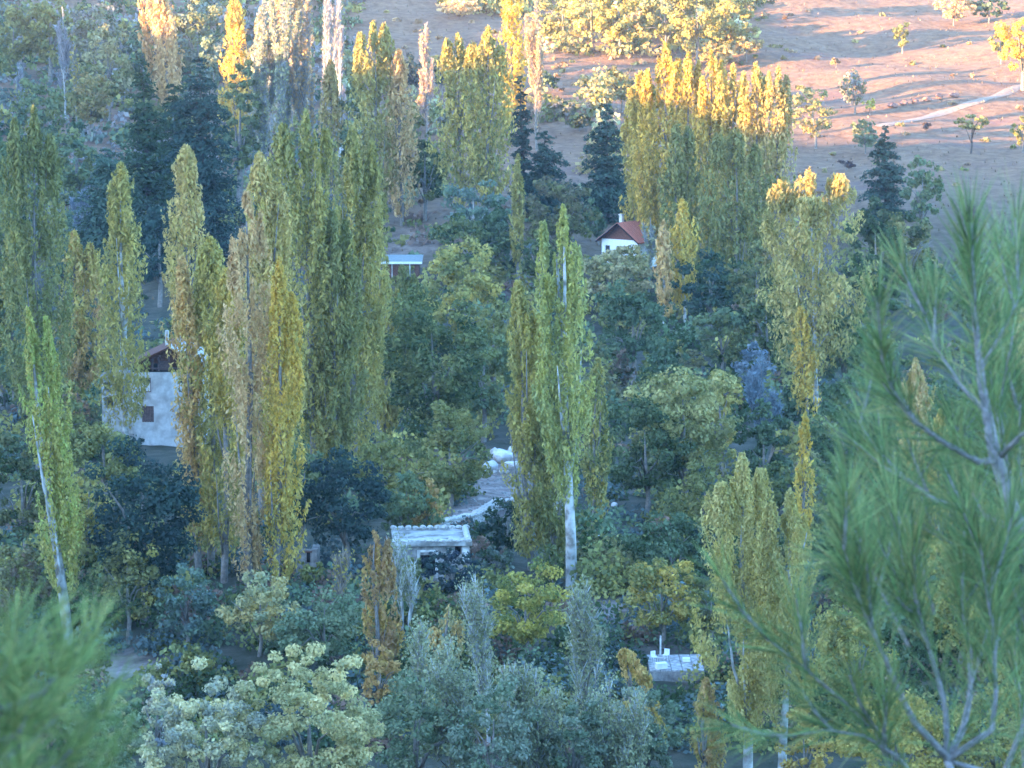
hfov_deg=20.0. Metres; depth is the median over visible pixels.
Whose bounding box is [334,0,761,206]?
thicket scrub
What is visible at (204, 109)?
conifer tree
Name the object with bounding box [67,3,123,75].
broadleaf tree
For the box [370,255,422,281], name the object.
shed
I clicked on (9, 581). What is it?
broadleaf tree
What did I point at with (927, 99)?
rock
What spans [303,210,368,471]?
poplar tree
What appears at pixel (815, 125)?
broadleaf tree
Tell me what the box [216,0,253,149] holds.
poplar tree
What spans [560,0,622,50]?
broadleaf tree
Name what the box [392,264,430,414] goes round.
poplar tree
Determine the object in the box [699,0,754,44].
broadleaf tree
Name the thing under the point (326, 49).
bare poplar
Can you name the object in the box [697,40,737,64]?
bush
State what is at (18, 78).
bare poplar
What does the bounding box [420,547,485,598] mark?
bush
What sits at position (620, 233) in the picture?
gabled house
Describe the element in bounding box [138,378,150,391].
window
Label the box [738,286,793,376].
broadleaf tree
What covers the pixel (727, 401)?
broadleaf tree
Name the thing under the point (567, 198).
broadleaf tree
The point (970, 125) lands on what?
broadleaf tree
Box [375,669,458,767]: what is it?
bush
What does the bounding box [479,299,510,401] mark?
broadleaf tree
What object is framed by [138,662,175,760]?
bush
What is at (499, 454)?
rock
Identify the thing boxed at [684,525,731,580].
broadleaf tree
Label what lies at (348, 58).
bush
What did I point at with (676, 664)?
stone terrace
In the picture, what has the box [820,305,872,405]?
broadleaf tree
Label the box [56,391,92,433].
broadleaf tree
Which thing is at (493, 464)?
rock
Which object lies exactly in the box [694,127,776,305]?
poplar tree
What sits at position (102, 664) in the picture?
bush
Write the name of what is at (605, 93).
bush
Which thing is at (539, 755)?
bush
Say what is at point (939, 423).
poplar tree
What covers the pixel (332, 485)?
broadleaf tree
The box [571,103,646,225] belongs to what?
conifer tree
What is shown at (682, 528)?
broadleaf tree
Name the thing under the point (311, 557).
ruined wall
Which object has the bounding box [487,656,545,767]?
bare poplar
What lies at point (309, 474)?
broadleaf tree
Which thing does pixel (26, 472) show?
broadleaf tree
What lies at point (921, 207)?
broadleaf tree
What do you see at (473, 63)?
poplar tree
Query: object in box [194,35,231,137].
broadleaf tree
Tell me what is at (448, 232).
broadleaf tree
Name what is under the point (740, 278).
broadleaf tree
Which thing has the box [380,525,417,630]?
bare poplar
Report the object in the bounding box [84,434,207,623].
broadleaf tree
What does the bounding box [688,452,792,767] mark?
poplar tree
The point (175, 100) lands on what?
conifer tree
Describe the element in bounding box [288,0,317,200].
bare poplar
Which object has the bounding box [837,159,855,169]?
bush
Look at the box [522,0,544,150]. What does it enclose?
bare poplar
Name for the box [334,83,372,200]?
broadleaf tree
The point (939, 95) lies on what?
rock
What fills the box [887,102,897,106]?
rock
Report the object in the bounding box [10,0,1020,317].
dry grass
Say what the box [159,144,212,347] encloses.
poplar tree
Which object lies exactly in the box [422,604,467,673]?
poplar tree
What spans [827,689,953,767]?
bush
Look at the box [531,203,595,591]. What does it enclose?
poplar tree
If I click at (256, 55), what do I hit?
poplar tree
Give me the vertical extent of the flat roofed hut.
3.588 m
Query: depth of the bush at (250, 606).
153.25 m
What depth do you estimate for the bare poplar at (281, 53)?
399.66 m
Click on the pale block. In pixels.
(685, 659)
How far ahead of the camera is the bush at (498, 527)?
175.07 m
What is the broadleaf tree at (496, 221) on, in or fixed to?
on the ground at (826, 42)
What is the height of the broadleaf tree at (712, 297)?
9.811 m
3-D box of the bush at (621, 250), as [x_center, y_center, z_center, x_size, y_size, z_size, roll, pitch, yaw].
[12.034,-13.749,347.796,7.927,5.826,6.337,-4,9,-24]
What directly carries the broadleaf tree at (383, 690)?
on the ground at (826, 42)
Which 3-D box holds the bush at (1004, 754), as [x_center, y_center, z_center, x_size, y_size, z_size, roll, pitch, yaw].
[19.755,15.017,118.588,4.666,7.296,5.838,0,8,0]
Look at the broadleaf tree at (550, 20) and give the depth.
561.62 m
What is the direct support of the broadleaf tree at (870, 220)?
on the ground at (826, 42)
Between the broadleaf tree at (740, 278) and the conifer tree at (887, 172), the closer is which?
the broadleaf tree at (740, 278)
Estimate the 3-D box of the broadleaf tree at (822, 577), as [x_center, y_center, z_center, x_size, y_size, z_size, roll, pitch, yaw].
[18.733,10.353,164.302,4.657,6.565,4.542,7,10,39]
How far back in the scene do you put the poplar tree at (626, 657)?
137.10 m
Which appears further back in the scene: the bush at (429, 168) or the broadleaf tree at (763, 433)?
the bush at (429, 168)
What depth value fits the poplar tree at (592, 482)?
195.46 m
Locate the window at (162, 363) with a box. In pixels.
[160,361,167,369]
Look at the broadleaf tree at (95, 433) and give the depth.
202.31 m
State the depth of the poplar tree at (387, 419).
244.89 m
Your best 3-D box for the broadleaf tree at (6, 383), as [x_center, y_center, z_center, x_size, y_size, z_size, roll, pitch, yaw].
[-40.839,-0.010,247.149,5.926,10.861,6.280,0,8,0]
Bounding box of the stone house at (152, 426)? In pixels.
[100,330,209,446]
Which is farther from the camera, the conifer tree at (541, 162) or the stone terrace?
the conifer tree at (541, 162)
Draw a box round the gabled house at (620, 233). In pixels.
[595,214,657,266]
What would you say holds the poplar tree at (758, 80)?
on the ground at (826, 42)
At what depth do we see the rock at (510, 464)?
232.54 m
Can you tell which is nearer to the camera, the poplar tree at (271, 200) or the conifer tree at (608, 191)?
the poplar tree at (271, 200)
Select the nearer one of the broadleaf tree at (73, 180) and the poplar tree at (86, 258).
the poplar tree at (86, 258)
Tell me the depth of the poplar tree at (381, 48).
392.74 m
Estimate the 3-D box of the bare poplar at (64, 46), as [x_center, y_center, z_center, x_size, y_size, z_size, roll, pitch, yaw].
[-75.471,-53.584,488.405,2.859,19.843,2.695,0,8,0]
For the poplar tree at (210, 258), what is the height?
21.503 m
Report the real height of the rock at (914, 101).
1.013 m
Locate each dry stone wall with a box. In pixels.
[440,497,517,526]
[489,468,516,474]
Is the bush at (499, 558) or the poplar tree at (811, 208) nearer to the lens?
the bush at (499, 558)
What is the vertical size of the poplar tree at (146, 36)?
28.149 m
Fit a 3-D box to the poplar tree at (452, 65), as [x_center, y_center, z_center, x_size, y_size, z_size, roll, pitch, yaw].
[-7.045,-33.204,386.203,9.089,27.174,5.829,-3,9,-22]
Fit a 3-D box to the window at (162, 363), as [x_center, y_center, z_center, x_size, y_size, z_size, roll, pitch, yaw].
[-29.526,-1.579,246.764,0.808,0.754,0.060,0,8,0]
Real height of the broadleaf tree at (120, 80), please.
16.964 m
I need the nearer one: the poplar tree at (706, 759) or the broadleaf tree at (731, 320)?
the poplar tree at (706, 759)
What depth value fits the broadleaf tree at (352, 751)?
96.99 m
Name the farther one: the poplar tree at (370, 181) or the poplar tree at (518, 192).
the poplar tree at (518, 192)
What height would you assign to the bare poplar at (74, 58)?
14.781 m
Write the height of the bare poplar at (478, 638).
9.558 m
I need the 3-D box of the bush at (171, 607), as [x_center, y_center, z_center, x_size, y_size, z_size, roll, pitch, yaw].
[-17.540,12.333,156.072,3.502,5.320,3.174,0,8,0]
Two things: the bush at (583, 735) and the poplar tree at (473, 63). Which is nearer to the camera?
the bush at (583, 735)
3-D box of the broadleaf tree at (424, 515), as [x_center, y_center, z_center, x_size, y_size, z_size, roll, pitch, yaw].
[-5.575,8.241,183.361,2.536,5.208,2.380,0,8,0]
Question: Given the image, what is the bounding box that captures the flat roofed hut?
[390,524,471,581]
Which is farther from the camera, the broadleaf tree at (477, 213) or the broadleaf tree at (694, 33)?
the broadleaf tree at (694, 33)
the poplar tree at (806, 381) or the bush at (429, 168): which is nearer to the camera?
the poplar tree at (806, 381)
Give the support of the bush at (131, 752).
on the ground at (826, 42)
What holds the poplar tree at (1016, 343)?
on the ground at (826, 42)
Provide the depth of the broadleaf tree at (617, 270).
326.98 m
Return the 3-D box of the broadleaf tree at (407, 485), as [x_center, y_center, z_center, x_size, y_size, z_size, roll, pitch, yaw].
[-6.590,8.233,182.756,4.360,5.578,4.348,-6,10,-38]
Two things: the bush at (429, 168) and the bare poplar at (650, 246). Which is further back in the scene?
the bush at (429, 168)
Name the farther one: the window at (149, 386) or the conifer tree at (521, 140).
the conifer tree at (521, 140)
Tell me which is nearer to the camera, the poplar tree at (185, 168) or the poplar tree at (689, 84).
the poplar tree at (185, 168)
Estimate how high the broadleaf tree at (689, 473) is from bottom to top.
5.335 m
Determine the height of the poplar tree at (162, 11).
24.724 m
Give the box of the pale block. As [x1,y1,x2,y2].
[682,657,689,661]
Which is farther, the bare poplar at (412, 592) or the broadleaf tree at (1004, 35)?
the broadleaf tree at (1004, 35)
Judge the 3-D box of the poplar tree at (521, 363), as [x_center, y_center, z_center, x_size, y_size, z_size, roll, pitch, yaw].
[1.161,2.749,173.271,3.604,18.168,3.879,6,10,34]
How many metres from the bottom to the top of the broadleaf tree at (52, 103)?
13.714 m
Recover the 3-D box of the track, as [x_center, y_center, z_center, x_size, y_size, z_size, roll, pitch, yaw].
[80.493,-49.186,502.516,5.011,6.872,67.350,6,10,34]
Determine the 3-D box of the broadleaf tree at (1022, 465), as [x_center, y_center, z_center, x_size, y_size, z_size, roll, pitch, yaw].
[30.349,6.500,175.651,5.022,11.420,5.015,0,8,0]
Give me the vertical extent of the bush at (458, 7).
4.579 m
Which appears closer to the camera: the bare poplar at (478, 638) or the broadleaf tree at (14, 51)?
the bare poplar at (478, 638)
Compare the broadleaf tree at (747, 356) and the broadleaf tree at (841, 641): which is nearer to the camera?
the broadleaf tree at (841, 641)
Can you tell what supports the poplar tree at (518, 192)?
on the ground at (826, 42)
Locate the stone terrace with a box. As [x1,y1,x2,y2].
[647,654,704,682]
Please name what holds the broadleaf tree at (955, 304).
on the ground at (826, 42)
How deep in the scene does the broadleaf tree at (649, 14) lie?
546.64 m
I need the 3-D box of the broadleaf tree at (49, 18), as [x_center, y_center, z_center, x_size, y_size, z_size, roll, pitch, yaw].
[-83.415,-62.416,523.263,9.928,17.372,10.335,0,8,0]
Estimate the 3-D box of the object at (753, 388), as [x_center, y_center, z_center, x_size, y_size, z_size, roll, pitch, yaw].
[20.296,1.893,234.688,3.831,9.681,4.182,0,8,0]
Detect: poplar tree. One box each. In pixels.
[0,104,77,469]
[0,140,17,409]
[0,220,38,403]
[17,306,84,649]
[51,229,109,398]
[91,161,153,444]
[135,0,184,109]
[148,0,182,118]
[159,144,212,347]
[166,254,211,579]
[169,236,244,577]
[196,267,255,583]
[215,190,283,588]
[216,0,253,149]
[235,151,306,511]
[242,5,277,148]
[260,256,311,590]
[263,108,358,465]
[265,0,317,132]
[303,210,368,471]
[317,58,348,207]
[331,126,394,477]
[344,19,408,211]
[359,530,405,676]
[368,198,390,442]
[372,271,409,457]
[381,48,420,226]
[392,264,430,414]
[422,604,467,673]
[426,32,491,207]
[448,25,515,211]
[497,0,527,137]
[500,280,560,570]
[508,153,525,279]
[528,408,577,564]
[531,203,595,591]
[575,357,614,525]
[616,647,664,744]
[618,70,662,229]
[627,41,694,259]
[652,219,675,323]
[657,120,706,299]
[658,51,708,245]
[669,198,700,322]
[684,49,732,277]
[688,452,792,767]
[689,676,727,767]
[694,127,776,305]
[708,62,758,273]
[725,62,775,278]
[744,488,829,767]
[755,166,878,413]
[758,65,798,285]
[789,306,821,417]
[792,411,816,571]
[894,357,942,560]
[920,408,959,576]
[997,303,1023,430]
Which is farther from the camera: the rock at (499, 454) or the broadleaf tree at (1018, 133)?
the broadleaf tree at (1018, 133)
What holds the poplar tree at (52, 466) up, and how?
on the ground at (826, 42)
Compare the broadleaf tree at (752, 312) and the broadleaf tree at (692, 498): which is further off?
the broadleaf tree at (752, 312)
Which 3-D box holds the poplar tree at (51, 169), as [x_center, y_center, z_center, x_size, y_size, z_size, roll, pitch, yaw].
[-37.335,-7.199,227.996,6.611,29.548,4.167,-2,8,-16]
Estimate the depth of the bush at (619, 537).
178.36 m
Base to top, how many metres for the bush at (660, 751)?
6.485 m
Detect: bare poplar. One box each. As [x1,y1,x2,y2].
[15,61,26,127]
[55,7,70,119]
[68,186,94,242]
[69,41,80,120]
[243,0,276,190]
[266,0,302,184]
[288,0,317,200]
[319,0,341,174]
[326,546,354,600]
[331,0,347,169]
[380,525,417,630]
[393,614,438,767]
[402,548,423,628]
[415,23,435,147]
[418,627,484,767]
[451,566,501,749]
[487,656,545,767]
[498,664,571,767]
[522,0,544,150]
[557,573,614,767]
[588,657,636,767]
[603,686,656,767]
[641,218,657,291]
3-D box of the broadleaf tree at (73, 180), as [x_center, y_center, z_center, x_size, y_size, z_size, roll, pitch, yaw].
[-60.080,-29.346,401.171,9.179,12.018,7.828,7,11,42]
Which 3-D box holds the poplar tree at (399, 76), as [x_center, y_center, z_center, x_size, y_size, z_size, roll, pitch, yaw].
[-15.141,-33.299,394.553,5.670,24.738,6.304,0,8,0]
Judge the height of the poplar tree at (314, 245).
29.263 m
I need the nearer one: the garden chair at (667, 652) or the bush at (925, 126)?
the garden chair at (667, 652)
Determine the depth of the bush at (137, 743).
125.40 m
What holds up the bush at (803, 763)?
on the ground at (826, 42)
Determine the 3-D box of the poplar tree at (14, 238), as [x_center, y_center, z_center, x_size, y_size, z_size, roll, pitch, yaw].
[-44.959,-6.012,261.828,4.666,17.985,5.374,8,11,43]
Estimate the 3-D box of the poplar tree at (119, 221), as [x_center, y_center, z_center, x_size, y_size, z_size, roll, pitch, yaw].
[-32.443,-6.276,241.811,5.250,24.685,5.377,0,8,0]
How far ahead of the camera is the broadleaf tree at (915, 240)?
329.31 m
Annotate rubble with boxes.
[455,464,628,626]
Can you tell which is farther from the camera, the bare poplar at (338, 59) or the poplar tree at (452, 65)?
the bare poplar at (338, 59)
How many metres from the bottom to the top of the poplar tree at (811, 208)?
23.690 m
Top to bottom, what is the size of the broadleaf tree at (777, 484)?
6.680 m
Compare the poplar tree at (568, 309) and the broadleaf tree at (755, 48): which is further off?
the broadleaf tree at (755, 48)
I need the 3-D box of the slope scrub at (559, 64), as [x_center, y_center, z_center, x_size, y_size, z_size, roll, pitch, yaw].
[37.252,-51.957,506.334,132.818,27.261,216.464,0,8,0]
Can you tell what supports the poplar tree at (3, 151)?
on the ground at (826, 42)
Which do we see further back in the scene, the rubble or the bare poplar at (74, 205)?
the bare poplar at (74, 205)
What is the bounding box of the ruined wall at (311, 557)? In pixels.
[296,544,319,575]
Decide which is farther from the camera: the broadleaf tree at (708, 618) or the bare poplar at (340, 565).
the bare poplar at (340, 565)
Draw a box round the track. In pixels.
[875,85,1020,127]
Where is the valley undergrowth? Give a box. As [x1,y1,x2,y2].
[0,203,1023,763]
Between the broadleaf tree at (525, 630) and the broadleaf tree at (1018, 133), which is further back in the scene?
the broadleaf tree at (1018, 133)
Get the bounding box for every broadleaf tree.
[0,4,40,75]
[0,321,64,438]
[0,431,55,548]
[0,543,54,633]
[9,74,68,141]
[22,0,75,82]
[26,379,88,459]
[54,128,108,201]
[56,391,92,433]
[58,311,105,386]
[60,421,144,498]
[65,71,113,136]
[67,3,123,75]
[80,23,135,121]
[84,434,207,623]
[133,204,179,307]
[136,656,276,767]
[170,0,226,80]
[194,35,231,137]
[219,59,262,204]
[220,641,385,767]
[275,440,324,548]
[287,444,393,569]
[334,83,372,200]
[351,430,409,503]
[375,470,445,530]
[377,283,496,459]
[401,399,493,516]
[402,131,453,221]
[404,52,428,95]
[404,475,443,526]
[421,235,505,344]
[428,212,513,271]
[430,56,446,92]
[440,179,511,236]
[453,326,516,442]
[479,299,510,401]
[480,197,513,263]
[488,556,573,658]
[514,230,557,296]
[523,174,602,266]
[529,0,595,29]
[536,543,566,593]
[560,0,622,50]
[579,197,607,244]
[581,244,653,300]
[589,0,643,47]
[593,278,668,384]
[597,393,697,521]
[608,348,637,390]
[621,510,709,581]
[623,365,743,503]
[624,556,700,648]
[628,9,657,31]
[634,337,690,393]
[637,0,701,44]
[640,443,707,492]
[667,0,730,65]
[669,247,749,329]
[675,455,731,529]
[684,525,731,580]
[688,576,730,636]
[692,307,753,369]
[698,369,743,479]
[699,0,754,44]
[726,25,764,62]
[727,240,776,345]
[730,341,776,382]
[732,397,793,489]
[735,0,776,19]
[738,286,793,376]
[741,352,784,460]
[751,460,806,524]
[788,87,838,148]
[805,510,885,612]
[809,368,903,503]
[817,596,899,725]
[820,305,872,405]
[838,69,867,113]
[840,195,909,326]
[868,209,938,306]
[891,22,909,53]
[896,383,1002,515]
[898,155,944,224]
[904,535,1011,677]
[945,241,1023,344]
[953,113,989,153]
[978,399,1023,554]
[994,17,1023,90]
[1009,116,1023,151]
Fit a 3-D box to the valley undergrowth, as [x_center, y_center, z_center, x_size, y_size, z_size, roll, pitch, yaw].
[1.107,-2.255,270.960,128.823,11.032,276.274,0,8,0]
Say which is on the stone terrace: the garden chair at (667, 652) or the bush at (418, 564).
the garden chair at (667, 652)
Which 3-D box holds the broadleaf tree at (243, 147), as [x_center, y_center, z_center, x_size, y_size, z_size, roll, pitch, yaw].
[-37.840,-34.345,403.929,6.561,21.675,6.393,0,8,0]
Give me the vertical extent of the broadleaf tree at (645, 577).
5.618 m
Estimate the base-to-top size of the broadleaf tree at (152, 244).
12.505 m
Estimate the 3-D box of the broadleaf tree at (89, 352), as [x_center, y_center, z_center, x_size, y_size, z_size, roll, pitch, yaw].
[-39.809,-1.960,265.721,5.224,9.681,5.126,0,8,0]
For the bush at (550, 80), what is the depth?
509.30 m
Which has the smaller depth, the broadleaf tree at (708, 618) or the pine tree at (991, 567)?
the pine tree at (991, 567)
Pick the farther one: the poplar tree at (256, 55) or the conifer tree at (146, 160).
the poplar tree at (256, 55)
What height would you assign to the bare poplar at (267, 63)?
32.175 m
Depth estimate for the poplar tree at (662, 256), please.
320.04 m
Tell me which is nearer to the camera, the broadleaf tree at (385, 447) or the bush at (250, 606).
the bush at (250, 606)
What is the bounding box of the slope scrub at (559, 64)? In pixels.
[363,6,1023,207]
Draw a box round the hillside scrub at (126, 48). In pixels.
[0,0,373,256]
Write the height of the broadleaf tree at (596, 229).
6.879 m
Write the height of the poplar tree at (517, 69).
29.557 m
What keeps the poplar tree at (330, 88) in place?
on the ground at (826, 42)
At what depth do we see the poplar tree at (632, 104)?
356.33 m
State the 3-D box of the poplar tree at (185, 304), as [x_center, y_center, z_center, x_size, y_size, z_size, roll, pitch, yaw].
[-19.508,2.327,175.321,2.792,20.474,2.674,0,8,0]
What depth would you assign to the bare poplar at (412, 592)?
157.02 m
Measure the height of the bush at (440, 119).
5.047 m
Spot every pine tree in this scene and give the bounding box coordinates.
[0,572,164,767]
[656,157,1023,767]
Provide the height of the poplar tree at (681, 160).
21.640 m
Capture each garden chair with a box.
[650,651,657,661]
[663,648,669,659]
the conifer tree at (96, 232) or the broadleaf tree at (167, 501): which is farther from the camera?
the conifer tree at (96, 232)
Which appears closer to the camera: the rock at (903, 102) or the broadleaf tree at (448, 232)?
the broadleaf tree at (448, 232)
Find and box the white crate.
[655,662,667,669]
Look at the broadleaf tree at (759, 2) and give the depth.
585.35 m
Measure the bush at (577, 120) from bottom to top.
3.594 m
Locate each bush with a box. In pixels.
[61,691,146,767]
[64,651,112,684]
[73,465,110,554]
[83,528,166,644]
[106,696,136,763]
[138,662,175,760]
[152,563,216,646]
[171,642,217,694]
[214,569,300,656]
[271,588,367,673]
[297,561,325,584]
[338,49,362,70]
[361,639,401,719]
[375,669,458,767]
[396,557,426,587]
[406,104,433,130]
[420,160,452,177]
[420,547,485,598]
[434,111,460,135]
[435,0,482,17]
[443,673,542,767]
[470,545,514,571]
[475,496,533,551]
[533,70,559,92]
[540,698,613,767]
[550,98,580,117]
[565,112,593,130]
[572,74,626,105]
[582,245,635,280]
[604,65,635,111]
[610,685,684,767]
[613,535,642,562]
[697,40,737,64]
[772,705,834,767]
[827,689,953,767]
[829,57,840,64]
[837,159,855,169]
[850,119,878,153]
[861,98,875,114]
[922,122,931,130]
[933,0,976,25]
[940,662,1023,767]
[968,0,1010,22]
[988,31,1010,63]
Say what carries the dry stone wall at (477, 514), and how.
on the ground at (826, 42)
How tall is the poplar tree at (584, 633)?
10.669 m
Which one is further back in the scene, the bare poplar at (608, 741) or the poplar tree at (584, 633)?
the poplar tree at (584, 633)
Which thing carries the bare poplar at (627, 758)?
on the ground at (826, 42)
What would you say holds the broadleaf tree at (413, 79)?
on the ground at (826, 42)
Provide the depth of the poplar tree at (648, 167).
352.26 m
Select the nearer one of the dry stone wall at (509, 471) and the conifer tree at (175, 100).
the dry stone wall at (509, 471)
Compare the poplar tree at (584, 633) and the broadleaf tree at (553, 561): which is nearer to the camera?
the poplar tree at (584, 633)
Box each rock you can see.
[484,460,497,470]
[492,448,512,462]
[504,461,521,468]
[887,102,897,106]
[899,100,907,105]
[911,99,918,103]
[922,97,931,100]
[935,93,943,98]
[949,93,958,97]
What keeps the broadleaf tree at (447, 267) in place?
on the ground at (826, 42)
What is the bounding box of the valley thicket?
[0,217,1023,701]
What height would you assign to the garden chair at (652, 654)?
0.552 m
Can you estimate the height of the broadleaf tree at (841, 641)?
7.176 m
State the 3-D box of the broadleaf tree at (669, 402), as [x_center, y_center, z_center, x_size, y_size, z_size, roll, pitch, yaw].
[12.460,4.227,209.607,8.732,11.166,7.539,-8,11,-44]
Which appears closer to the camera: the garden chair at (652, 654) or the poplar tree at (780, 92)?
the garden chair at (652, 654)
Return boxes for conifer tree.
[41,147,168,280]
[118,59,178,254]
[136,83,198,209]
[143,57,255,274]
[507,75,535,210]
[518,130,579,221]
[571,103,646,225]
[857,125,910,220]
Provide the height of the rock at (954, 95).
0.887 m
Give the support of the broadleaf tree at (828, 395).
on the ground at (826, 42)
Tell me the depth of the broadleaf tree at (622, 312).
279.86 m
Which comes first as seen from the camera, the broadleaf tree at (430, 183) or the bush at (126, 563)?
the bush at (126, 563)
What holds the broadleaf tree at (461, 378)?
on the ground at (826, 42)
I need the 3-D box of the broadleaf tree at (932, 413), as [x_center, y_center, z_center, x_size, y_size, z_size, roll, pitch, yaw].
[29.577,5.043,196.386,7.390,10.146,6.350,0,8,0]
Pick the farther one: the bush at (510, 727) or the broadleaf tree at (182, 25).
the broadleaf tree at (182, 25)
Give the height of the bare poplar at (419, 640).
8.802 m
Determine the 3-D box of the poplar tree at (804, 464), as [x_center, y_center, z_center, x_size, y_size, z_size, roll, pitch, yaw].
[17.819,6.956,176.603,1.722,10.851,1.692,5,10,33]
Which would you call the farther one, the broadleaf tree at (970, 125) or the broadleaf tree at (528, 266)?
the broadleaf tree at (970, 125)
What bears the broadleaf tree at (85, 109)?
on the ground at (826, 42)
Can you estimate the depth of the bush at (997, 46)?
539.17 m
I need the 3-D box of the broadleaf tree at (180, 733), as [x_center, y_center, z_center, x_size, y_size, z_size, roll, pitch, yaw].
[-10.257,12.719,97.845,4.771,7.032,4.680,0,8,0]
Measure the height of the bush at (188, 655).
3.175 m
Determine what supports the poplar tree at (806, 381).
on the ground at (826, 42)
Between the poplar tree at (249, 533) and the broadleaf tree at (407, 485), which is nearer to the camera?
the poplar tree at (249, 533)
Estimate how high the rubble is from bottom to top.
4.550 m
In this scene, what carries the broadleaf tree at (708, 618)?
on the ground at (826, 42)
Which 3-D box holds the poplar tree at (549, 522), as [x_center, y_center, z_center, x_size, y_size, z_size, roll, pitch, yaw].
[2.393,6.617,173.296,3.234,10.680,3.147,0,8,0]
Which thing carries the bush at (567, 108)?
on the ground at (826, 42)
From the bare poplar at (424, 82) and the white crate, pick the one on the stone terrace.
the white crate
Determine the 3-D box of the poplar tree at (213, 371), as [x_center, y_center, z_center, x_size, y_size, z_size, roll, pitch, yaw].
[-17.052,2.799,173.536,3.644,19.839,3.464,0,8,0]
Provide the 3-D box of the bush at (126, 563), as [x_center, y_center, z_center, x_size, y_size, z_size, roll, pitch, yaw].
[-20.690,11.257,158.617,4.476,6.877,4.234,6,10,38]
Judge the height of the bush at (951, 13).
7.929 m
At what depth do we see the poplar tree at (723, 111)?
344.97 m
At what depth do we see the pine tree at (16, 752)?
3.47 m
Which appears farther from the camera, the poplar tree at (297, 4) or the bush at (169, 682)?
the poplar tree at (297, 4)
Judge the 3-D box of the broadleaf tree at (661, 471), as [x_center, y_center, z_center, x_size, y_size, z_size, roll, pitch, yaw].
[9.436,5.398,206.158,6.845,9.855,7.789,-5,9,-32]
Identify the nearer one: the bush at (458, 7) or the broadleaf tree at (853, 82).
the broadleaf tree at (853, 82)
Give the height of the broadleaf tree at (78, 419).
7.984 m
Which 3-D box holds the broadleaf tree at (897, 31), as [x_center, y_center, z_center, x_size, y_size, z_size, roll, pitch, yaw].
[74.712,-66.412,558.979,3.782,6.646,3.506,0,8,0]
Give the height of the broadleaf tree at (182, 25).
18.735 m
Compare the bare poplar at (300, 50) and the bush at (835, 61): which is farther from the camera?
the bush at (835, 61)
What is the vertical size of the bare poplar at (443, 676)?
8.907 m
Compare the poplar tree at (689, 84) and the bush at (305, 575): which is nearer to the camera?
the bush at (305, 575)
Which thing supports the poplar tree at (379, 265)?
on the ground at (826, 42)
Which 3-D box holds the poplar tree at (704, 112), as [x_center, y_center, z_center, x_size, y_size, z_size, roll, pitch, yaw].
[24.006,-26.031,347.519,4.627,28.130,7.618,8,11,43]
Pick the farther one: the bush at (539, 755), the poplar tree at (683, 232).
the poplar tree at (683, 232)
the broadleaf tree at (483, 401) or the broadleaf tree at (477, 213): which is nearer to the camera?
the broadleaf tree at (483, 401)
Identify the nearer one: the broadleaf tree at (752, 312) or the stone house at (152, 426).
the stone house at (152, 426)
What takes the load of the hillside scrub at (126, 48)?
on the ground at (826, 42)
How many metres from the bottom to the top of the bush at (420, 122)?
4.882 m
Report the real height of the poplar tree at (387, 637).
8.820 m
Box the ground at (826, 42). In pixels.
[0,0,1023,767]
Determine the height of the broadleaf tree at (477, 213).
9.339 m
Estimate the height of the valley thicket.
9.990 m
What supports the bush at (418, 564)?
on the ground at (826, 42)
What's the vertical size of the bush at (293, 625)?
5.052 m
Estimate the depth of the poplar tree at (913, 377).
175.66 m
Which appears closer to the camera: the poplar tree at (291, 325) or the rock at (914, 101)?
the poplar tree at (291, 325)
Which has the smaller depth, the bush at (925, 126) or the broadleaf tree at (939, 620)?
the broadleaf tree at (939, 620)
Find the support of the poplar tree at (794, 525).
on the ground at (826, 42)
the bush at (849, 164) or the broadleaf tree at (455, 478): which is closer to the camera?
the broadleaf tree at (455, 478)
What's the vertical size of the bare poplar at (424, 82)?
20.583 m
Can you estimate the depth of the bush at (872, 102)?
489.91 m
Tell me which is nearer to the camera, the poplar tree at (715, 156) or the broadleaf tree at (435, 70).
the poplar tree at (715, 156)
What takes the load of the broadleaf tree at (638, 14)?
on the ground at (826, 42)
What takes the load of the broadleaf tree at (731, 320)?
on the ground at (826, 42)
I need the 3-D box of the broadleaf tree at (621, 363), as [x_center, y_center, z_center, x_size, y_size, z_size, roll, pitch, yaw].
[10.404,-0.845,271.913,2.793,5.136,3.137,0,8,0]
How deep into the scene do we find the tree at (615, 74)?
496.18 m

